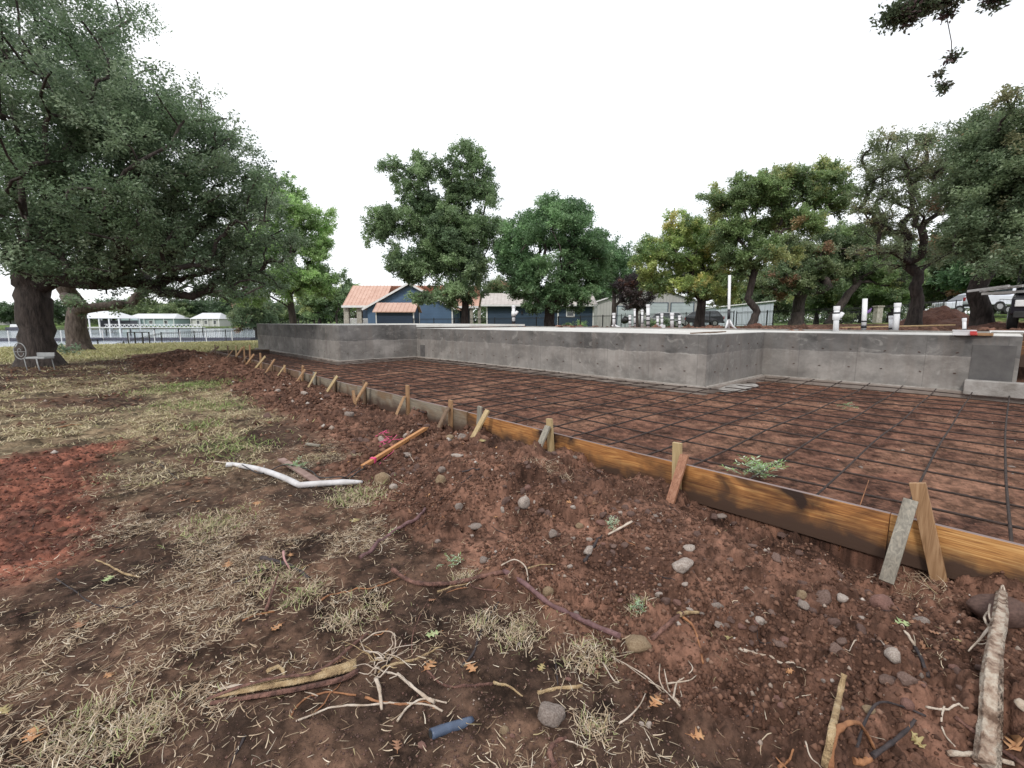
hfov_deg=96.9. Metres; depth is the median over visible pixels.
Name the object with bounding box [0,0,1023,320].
sky
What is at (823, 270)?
oak tree
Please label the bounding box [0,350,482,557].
soil clods
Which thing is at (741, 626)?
stone
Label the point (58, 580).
root
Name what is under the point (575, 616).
root
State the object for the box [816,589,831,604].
stone
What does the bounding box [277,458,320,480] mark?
board scrap
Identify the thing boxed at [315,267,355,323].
tree
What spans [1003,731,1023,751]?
fallen leaf
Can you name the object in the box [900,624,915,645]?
root
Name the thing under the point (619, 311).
garage door
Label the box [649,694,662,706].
fallen leaf
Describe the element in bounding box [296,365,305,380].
braced stud
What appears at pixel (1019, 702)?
stone
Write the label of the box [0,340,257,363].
lawn grass
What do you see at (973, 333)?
red clamp
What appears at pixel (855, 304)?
bushy tree
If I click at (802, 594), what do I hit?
stone
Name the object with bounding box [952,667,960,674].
stone
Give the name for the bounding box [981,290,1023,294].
ladder
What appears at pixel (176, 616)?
dry straw
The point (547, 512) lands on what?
soil clod
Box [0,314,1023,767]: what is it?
ground
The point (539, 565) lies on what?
root
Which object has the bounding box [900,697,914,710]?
stone
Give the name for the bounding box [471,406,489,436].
braced stud
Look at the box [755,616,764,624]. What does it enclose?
stone
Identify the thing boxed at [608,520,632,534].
root
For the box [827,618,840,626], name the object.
stone
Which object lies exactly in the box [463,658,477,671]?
fallen leaf
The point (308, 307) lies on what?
bushy tree
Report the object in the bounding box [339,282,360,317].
tree
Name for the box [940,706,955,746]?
root
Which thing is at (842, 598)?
stone
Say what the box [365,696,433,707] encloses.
root
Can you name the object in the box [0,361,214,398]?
shade grass
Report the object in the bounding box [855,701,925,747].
root
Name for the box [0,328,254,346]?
lake
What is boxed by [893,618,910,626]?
weed
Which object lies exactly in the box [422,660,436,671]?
fallen leaf
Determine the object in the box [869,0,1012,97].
oak tree
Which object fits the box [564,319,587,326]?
shrub
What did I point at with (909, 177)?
oak tree
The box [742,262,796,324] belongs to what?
bushy tree
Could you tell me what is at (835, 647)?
stone
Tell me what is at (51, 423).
root
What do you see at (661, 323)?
vent pipe
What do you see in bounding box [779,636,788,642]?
stone
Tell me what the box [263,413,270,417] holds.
stone
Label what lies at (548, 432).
braced stud
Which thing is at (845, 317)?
shrub
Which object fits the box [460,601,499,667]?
root
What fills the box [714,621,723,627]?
stone
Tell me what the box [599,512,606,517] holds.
soil clod
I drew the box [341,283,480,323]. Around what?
blue house
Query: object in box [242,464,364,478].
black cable
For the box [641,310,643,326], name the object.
vent pipe
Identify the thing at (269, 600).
root
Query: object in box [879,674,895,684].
stone
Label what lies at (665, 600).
stone
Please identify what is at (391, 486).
stone
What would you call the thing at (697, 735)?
fallen leaf
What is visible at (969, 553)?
form board
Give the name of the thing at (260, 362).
braced stud
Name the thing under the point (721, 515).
stone
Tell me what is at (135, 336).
metal stand
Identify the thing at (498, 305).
blue building
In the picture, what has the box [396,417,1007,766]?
loose straw
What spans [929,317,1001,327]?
dirt pile
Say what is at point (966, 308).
chain link fence
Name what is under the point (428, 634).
fallen leaf
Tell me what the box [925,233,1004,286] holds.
bushy tree
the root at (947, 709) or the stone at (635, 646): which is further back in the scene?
the stone at (635, 646)
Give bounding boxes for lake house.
[0,317,15,324]
[117,314,189,325]
[190,313,231,325]
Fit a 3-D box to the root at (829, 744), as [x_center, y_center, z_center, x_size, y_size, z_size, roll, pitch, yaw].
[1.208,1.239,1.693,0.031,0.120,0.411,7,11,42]
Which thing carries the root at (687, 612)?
on the ground at (726, 724)
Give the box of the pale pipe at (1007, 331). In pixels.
[990,331,1023,333]
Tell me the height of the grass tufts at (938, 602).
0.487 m
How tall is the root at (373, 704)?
0.045 m
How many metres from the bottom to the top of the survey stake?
0.146 m
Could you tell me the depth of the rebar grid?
7.56 m
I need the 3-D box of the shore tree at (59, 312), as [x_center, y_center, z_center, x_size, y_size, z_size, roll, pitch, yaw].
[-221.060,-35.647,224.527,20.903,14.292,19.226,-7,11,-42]
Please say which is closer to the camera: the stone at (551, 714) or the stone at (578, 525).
the stone at (551, 714)
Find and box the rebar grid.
[207,349,1023,541]
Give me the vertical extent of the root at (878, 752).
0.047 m
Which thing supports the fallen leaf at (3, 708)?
on the ground at (726, 724)
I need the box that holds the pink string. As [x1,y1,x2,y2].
[375,430,402,459]
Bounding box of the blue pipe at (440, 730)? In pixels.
[429,716,473,739]
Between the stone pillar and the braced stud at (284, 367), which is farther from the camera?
the stone pillar
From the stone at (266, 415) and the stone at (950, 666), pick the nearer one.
the stone at (950, 666)
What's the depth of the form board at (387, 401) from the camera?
7.87 m
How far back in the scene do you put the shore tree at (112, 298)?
225.86 m
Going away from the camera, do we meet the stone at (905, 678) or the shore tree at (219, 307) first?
the stone at (905, 678)
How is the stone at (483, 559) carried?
on the ground at (726, 724)
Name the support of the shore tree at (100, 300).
on the ground at (726, 724)
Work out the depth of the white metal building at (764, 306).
57.38 m
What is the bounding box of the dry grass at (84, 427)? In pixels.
[0,358,361,496]
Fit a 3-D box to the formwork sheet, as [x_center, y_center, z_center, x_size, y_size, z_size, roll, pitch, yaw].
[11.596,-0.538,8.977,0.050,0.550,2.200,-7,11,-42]
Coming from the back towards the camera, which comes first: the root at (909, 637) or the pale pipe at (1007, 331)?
the pale pipe at (1007, 331)
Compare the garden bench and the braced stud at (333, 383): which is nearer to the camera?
the braced stud at (333, 383)
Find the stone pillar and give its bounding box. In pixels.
[872,306,884,322]
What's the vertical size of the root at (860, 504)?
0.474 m
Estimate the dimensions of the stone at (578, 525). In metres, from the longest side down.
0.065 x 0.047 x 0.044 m
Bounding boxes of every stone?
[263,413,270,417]
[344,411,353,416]
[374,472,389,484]
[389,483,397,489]
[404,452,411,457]
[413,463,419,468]
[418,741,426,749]
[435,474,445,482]
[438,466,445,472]
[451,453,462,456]
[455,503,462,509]
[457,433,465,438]
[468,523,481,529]
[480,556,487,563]
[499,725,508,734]
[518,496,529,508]
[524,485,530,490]
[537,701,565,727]
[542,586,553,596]
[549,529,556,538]
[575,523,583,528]
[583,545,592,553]
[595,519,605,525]
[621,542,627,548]
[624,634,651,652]
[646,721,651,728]
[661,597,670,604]
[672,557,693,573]
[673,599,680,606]
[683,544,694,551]
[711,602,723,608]
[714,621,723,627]
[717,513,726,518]
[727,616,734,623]
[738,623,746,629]
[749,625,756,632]
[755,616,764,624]
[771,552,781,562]
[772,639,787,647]
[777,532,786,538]
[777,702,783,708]
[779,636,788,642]
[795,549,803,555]
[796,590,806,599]
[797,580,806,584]
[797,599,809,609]
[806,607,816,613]
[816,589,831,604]
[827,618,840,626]
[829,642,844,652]
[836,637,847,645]
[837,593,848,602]
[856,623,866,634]
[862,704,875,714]
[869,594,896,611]
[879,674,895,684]
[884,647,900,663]
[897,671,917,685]
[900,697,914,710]
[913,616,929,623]
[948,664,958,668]
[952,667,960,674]
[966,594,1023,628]
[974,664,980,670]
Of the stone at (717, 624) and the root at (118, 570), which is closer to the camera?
the stone at (717, 624)
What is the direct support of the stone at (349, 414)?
on the ground at (726, 724)
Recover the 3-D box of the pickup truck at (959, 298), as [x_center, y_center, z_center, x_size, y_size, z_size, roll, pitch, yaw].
[38.322,-6.631,37.444,5.377,1.767,1.910,2,8,12]
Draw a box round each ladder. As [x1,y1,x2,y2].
[967,284,1023,291]
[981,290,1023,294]
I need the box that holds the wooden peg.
[352,390,356,404]
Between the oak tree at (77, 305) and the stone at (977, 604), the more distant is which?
the oak tree at (77, 305)
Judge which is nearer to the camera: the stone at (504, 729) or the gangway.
the stone at (504, 729)
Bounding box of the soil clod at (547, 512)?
[544,509,551,515]
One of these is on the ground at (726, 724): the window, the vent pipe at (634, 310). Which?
the vent pipe at (634, 310)
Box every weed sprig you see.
[283,457,306,472]
[436,552,463,568]
[605,516,619,529]
[628,595,649,613]
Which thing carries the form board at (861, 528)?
on the ground at (726, 724)
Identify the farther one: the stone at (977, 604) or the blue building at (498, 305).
the blue building at (498, 305)
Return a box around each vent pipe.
[511,305,517,323]
[612,313,619,326]
[633,309,635,326]
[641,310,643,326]
[646,304,649,326]
[659,313,664,327]
[670,313,673,327]
[678,315,680,327]
[725,275,736,328]
[832,306,844,331]
[861,298,871,329]
[888,316,892,329]
[892,303,901,329]
[962,318,966,329]
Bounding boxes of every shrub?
[57,342,80,354]
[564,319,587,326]
[643,318,660,326]
[659,316,675,326]
[821,309,860,323]
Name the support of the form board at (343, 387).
on the ground at (726, 724)
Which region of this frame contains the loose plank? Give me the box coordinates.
[839,324,955,327]
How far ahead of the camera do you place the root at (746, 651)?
2.11 m
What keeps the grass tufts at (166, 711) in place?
on the ground at (726, 724)
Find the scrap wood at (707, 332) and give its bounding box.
[690,331,725,333]
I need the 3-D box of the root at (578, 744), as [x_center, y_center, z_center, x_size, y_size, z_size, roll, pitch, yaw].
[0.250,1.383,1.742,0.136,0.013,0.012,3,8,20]
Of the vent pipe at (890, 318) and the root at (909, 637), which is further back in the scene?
the vent pipe at (890, 318)
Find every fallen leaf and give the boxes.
[0,704,13,713]
[20,722,45,742]
[72,618,87,627]
[101,574,114,581]
[103,671,115,677]
[271,622,283,629]
[392,739,401,752]
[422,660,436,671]
[426,630,443,637]
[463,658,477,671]
[537,662,545,670]
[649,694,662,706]
[685,727,704,739]
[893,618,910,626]
[909,725,925,748]
[919,639,927,649]
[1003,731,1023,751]
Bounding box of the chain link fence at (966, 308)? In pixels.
[925,299,1023,320]
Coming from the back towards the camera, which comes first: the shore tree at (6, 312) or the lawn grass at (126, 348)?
the shore tree at (6, 312)
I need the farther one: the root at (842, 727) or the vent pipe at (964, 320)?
the vent pipe at (964, 320)
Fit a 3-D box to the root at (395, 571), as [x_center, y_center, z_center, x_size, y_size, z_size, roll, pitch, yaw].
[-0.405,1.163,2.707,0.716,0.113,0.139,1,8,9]
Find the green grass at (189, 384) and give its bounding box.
[109,371,300,469]
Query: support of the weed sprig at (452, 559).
on the ground at (726, 724)
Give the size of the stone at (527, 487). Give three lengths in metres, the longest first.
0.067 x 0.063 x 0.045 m
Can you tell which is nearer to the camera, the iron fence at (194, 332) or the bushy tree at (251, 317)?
the iron fence at (194, 332)
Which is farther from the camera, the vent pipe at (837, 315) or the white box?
the vent pipe at (837, 315)
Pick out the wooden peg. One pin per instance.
(354, 397)
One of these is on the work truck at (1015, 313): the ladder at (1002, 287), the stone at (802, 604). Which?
the ladder at (1002, 287)
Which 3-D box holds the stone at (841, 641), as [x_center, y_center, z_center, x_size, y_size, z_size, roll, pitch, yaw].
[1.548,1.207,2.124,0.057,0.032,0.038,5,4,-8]
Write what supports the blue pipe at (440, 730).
on the ground at (726, 724)
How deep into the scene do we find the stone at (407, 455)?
5.24 m
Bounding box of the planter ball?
[621,313,628,323]
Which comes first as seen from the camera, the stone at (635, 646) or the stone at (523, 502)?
the stone at (635, 646)
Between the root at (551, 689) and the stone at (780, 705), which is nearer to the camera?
the stone at (780, 705)
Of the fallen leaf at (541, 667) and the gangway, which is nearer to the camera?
the fallen leaf at (541, 667)
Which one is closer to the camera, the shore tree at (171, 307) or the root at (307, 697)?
the root at (307, 697)
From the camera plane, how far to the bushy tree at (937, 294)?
49.73 m
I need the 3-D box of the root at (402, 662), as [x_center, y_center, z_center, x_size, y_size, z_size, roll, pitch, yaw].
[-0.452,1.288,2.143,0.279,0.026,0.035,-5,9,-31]
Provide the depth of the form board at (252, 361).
15.80 m
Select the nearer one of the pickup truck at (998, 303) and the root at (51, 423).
the root at (51, 423)
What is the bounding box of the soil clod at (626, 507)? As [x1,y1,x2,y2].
[621,504,628,509]
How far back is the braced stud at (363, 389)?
8.93 m
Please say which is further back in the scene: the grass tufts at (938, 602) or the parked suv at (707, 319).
the parked suv at (707, 319)
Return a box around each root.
[0,413,94,431]
[55,578,140,607]
[95,559,140,577]
[151,462,178,479]
[202,568,269,592]
[206,632,367,705]
[228,734,246,767]
[242,611,274,620]
[259,556,310,579]
[264,571,279,612]
[266,664,285,680]
[282,550,290,568]
[290,691,356,716]
[296,701,442,721]
[319,574,405,600]
[342,631,446,721]
[358,507,425,558]
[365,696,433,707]
[386,646,442,668]
[390,567,503,586]
[411,602,426,658]
[426,670,493,688]
[437,583,468,592]
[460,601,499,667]
[469,581,565,606]
[493,681,522,696]
[501,559,528,580]
[502,569,620,638]
[528,564,555,568]
[537,684,582,694]
[547,736,566,767]
[554,655,557,684]
[564,740,594,750]
[583,535,602,561]
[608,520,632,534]
[650,611,683,640]
[676,610,699,616]
[682,616,703,663]
[738,647,805,670]
[777,749,793,767]
[805,741,821,767]
[821,673,847,767]
[828,720,875,767]
[838,480,868,550]
[852,756,872,766]
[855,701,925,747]
[869,718,916,758]
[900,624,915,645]
[913,645,930,677]
[925,703,968,710]
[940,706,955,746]
[946,750,1014,765]
[954,716,1023,766]
[968,585,1008,767]
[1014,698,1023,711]
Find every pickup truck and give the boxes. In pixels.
[932,293,1010,313]
[962,288,1015,311]
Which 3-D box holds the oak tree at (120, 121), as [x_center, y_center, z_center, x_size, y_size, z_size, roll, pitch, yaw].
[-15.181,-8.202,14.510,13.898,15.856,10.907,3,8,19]
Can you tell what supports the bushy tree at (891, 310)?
on the ground at (726, 724)
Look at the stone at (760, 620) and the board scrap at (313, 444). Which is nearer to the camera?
the stone at (760, 620)
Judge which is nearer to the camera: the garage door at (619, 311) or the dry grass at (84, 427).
the dry grass at (84, 427)
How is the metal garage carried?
on the ground at (726, 724)
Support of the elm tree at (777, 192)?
on the ground at (726, 724)
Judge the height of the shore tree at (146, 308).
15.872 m
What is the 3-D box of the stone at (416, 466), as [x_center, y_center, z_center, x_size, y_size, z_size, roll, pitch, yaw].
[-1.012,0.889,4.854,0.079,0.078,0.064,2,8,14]
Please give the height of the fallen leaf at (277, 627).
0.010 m
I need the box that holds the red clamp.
[970,331,976,335]
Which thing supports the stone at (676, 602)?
on the ground at (726, 724)
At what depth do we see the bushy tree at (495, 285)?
70.89 m
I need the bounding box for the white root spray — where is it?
[602,656,696,724]
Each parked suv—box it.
[643,312,684,326]
[682,311,724,325]
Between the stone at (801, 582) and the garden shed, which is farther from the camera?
the garden shed
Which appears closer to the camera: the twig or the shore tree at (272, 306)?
the twig
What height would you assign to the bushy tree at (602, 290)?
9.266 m
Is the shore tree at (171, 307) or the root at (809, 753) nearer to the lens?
the root at (809, 753)
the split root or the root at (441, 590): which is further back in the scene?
the root at (441, 590)
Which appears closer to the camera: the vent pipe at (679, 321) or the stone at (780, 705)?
the stone at (780, 705)
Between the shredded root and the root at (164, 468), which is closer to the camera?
the shredded root
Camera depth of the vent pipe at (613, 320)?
22.32 m
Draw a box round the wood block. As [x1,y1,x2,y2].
[977,333,993,335]
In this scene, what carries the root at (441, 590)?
on the ground at (726, 724)
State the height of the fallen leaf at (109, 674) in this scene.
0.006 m
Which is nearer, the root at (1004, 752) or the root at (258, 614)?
the root at (1004, 752)
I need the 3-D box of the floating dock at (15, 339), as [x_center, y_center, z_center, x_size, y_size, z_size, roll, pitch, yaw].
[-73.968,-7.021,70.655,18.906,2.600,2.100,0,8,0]
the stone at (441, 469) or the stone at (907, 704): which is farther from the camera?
the stone at (441, 469)
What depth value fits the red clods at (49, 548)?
3.96 m
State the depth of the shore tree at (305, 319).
227.80 m
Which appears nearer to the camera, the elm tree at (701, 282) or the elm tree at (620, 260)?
the elm tree at (701, 282)
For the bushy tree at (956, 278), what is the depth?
44.25 m
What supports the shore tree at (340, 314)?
on the ground at (726, 724)
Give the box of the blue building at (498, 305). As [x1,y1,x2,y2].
[481,293,597,326]
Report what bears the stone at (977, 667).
on the ground at (726, 724)
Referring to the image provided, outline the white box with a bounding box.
[952,330,976,335]
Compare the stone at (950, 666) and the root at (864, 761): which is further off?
the stone at (950, 666)
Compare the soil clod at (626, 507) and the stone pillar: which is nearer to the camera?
the soil clod at (626, 507)
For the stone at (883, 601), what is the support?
on the ground at (726, 724)
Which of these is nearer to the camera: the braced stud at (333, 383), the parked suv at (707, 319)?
the braced stud at (333, 383)
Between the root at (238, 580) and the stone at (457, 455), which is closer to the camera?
the root at (238, 580)
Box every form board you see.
[212,351,231,356]
[217,349,269,354]
[232,355,259,367]
[262,362,300,377]
[299,372,357,395]
[357,386,467,430]
[468,412,890,558]
[886,513,1023,582]
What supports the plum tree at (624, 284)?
on the ground at (726, 724)
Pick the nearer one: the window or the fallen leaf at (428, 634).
the fallen leaf at (428, 634)
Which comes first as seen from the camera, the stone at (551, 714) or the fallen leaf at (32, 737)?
the fallen leaf at (32, 737)
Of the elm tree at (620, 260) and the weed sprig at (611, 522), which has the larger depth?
the elm tree at (620, 260)
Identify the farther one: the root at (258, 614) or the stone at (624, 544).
the stone at (624, 544)
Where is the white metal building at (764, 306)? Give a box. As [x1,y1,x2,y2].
[705,300,775,325]
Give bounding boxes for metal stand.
[127,332,150,343]
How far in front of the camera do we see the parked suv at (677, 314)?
51.41 m
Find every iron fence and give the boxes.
[115,319,298,343]
[413,311,734,326]
[735,299,944,325]
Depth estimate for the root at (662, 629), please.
2.27 m
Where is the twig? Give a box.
[316,683,340,711]
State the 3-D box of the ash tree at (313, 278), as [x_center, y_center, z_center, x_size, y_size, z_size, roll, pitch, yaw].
[-18.618,-10.067,36.850,9.069,13.789,6.496,1,8,6]
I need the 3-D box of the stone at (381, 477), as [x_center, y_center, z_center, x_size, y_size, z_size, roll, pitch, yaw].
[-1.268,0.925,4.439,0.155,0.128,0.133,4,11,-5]
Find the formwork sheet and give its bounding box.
[1019,341,1023,366]
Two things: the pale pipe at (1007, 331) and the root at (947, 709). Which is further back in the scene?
the pale pipe at (1007, 331)
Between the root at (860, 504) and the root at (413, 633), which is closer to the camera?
the root at (413, 633)
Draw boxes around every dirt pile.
[887,305,968,325]
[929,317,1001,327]
[967,322,1023,328]
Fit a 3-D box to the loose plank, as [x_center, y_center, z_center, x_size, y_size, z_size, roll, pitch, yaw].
[15.726,-2.366,18.566,4.238,0.154,0.090,1,8,8]
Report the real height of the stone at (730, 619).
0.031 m
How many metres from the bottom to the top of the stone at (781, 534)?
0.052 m
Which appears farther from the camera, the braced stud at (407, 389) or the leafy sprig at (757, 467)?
the braced stud at (407, 389)
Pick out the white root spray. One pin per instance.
(673, 697)
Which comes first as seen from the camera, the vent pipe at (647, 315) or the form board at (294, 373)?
the form board at (294, 373)
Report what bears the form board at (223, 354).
on the ground at (726, 724)
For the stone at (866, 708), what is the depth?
1.76 m
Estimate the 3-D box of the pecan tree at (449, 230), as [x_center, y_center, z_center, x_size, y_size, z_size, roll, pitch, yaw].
[-5.411,-11.098,34.276,11.702,14.078,7.233,3,8,20]
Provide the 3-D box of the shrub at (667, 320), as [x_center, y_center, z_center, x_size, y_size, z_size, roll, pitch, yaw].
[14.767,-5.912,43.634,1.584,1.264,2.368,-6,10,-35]
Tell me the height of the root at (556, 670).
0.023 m
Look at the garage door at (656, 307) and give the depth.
69.00 m
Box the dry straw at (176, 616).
[0,438,798,767]
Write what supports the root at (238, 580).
on the ground at (726, 724)
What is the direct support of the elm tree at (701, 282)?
on the ground at (726, 724)
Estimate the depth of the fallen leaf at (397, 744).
1.70 m
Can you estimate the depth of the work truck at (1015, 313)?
16.00 m
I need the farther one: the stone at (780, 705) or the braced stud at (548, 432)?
the braced stud at (548, 432)
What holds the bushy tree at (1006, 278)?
on the ground at (726, 724)
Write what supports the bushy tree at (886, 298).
on the ground at (726, 724)
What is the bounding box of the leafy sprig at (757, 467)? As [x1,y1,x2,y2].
[721,454,787,477]
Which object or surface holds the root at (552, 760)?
on the ground at (726, 724)
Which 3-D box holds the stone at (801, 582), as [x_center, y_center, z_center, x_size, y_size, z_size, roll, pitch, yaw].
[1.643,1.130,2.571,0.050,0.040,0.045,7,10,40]
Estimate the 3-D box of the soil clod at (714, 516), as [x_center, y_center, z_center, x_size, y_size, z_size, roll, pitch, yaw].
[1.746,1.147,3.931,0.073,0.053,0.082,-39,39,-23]
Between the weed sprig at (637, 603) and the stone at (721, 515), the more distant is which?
the stone at (721, 515)
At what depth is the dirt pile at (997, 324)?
18.66 m
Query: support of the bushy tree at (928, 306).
on the ground at (726, 724)
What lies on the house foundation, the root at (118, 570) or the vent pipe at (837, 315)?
the vent pipe at (837, 315)
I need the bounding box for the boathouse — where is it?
[87,311,140,332]
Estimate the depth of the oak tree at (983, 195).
17.95 m
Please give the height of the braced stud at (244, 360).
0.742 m
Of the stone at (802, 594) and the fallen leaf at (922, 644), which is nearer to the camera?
the fallen leaf at (922, 644)
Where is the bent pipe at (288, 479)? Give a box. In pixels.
[225,462,362,487]
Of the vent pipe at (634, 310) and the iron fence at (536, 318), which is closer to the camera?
the vent pipe at (634, 310)
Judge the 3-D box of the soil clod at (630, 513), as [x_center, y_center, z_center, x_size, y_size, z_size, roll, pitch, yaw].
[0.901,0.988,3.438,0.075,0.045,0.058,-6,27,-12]
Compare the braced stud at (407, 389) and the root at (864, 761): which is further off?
the braced stud at (407, 389)
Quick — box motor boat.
[4,324,18,329]
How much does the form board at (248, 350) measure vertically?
0.240 m
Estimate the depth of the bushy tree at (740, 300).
71.59 m
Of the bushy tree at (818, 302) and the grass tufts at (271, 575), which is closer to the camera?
the grass tufts at (271, 575)
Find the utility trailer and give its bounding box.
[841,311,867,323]
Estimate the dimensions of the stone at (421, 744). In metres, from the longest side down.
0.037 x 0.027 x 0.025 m
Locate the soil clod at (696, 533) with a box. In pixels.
[693,531,700,536]
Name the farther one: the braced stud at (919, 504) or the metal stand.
the metal stand
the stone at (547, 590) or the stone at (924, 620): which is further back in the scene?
the stone at (547, 590)
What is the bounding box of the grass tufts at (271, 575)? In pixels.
[157,476,411,619]
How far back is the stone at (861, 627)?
2.19 m
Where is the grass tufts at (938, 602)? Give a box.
[531,456,947,607]
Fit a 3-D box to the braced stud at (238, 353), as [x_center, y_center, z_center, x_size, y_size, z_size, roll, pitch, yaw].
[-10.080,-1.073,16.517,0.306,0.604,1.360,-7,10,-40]
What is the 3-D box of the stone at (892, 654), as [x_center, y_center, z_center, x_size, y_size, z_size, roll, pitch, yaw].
[1.663,1.184,1.980,0.065,0.065,0.062,-7,1,1]
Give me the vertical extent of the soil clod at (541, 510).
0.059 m
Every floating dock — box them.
[0,331,102,340]
[90,330,255,340]
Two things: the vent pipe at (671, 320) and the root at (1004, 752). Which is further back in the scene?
the vent pipe at (671, 320)
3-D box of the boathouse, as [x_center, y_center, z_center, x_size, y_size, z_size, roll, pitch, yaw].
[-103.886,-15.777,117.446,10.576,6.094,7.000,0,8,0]
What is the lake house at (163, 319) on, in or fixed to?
on the ground at (726, 724)
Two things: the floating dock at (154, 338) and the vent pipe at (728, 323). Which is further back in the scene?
the floating dock at (154, 338)
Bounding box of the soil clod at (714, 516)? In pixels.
[710,513,717,520]
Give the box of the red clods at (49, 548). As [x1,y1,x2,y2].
[0,437,130,586]
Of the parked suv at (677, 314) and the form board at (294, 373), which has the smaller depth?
the form board at (294, 373)
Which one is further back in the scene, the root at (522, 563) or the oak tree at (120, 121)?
the oak tree at (120, 121)
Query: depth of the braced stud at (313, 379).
10.95 m
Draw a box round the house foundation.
[254,323,1023,403]
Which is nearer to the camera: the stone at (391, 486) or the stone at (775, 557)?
the stone at (775, 557)
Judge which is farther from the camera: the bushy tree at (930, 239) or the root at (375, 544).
the bushy tree at (930, 239)
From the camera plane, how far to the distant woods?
252.85 m
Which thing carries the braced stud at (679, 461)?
on the ground at (726, 724)
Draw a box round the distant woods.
[4,298,1000,324]
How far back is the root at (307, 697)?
1.92 m
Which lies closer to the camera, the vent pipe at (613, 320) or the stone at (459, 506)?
the stone at (459, 506)
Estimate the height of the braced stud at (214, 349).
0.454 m
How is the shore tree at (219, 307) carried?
on the ground at (726, 724)
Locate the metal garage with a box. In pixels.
[594,288,696,327]
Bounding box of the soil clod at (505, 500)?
[501,497,509,504]
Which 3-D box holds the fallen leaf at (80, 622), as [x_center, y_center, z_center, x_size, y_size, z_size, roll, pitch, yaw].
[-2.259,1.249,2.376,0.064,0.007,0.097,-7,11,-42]
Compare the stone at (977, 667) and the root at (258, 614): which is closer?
the stone at (977, 667)
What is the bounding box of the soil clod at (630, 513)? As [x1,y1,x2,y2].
[627,511,635,516]
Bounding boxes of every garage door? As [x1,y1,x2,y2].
[616,306,633,326]
[649,302,668,327]
[670,302,693,326]
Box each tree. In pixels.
[0,0,315,367]
[0,156,274,350]
[0,301,13,323]
[53,299,87,322]
[93,297,114,319]
[106,297,143,319]
[122,296,166,314]
[156,300,194,317]
[158,298,205,321]
[189,298,212,314]
[206,296,236,315]
[210,171,341,323]
[224,299,284,338]
[266,300,278,322]
[274,301,304,323]
[293,287,353,323]
[295,309,326,323]
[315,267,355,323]
[317,310,343,322]
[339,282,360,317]
[358,134,516,323]
[473,273,509,311]
[492,189,615,325]
[592,231,642,326]
[592,283,611,299]
[608,272,662,326]
[627,207,746,326]
[695,153,865,324]
[714,268,762,305]
[738,225,873,324]
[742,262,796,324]
[785,276,855,323]
[802,218,933,323]
[805,260,871,313]
[833,119,970,324]
[844,271,909,322]
[852,243,925,322]
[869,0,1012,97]
[902,226,965,307]
[905,258,954,310]
[915,83,1023,326]
[925,224,1022,313]
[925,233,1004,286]
[965,226,1023,283]
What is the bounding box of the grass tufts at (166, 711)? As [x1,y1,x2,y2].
[0,569,658,767]
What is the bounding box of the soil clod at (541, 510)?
[537,508,544,513]
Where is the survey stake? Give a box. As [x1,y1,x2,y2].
[361,427,428,467]
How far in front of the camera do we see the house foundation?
11.61 m
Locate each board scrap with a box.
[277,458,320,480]
[305,443,320,446]
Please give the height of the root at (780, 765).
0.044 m
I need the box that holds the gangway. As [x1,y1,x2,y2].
[105,324,204,335]
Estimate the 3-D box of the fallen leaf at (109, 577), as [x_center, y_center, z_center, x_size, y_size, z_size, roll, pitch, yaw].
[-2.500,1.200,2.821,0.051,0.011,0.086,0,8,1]
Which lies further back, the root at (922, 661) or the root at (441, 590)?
the root at (441, 590)
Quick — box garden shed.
[372,302,421,322]
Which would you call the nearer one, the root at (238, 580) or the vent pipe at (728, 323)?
the root at (238, 580)
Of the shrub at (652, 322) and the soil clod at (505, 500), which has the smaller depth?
the soil clod at (505, 500)
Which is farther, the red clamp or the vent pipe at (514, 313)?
the vent pipe at (514, 313)
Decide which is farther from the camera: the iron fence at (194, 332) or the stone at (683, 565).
the iron fence at (194, 332)
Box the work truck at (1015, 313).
[1006,262,1023,328]
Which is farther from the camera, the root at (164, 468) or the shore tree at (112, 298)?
the shore tree at (112, 298)
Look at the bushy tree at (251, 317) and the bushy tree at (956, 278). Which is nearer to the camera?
the bushy tree at (956, 278)
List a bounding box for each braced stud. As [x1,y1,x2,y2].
[210,344,218,353]
[235,345,242,357]
[242,346,246,362]
[246,345,254,364]
[255,353,265,368]
[265,359,274,372]
[277,365,285,375]
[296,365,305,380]
[308,372,316,386]
[326,375,337,391]
[356,380,367,403]
[395,385,409,414]
[437,400,452,428]
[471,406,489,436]
[538,418,554,451]
[666,442,688,503]
[879,482,946,584]
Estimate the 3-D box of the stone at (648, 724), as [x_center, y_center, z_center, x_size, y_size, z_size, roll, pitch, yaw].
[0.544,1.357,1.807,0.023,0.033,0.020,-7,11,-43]
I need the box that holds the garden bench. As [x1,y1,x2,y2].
[13,343,54,370]
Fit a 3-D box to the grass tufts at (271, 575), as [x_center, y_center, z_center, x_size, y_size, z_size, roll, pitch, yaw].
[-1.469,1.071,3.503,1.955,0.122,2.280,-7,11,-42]
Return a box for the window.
[566,307,574,315]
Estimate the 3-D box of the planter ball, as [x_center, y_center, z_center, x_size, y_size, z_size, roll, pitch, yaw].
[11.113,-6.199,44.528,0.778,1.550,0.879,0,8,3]
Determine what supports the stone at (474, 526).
on the ground at (726, 724)

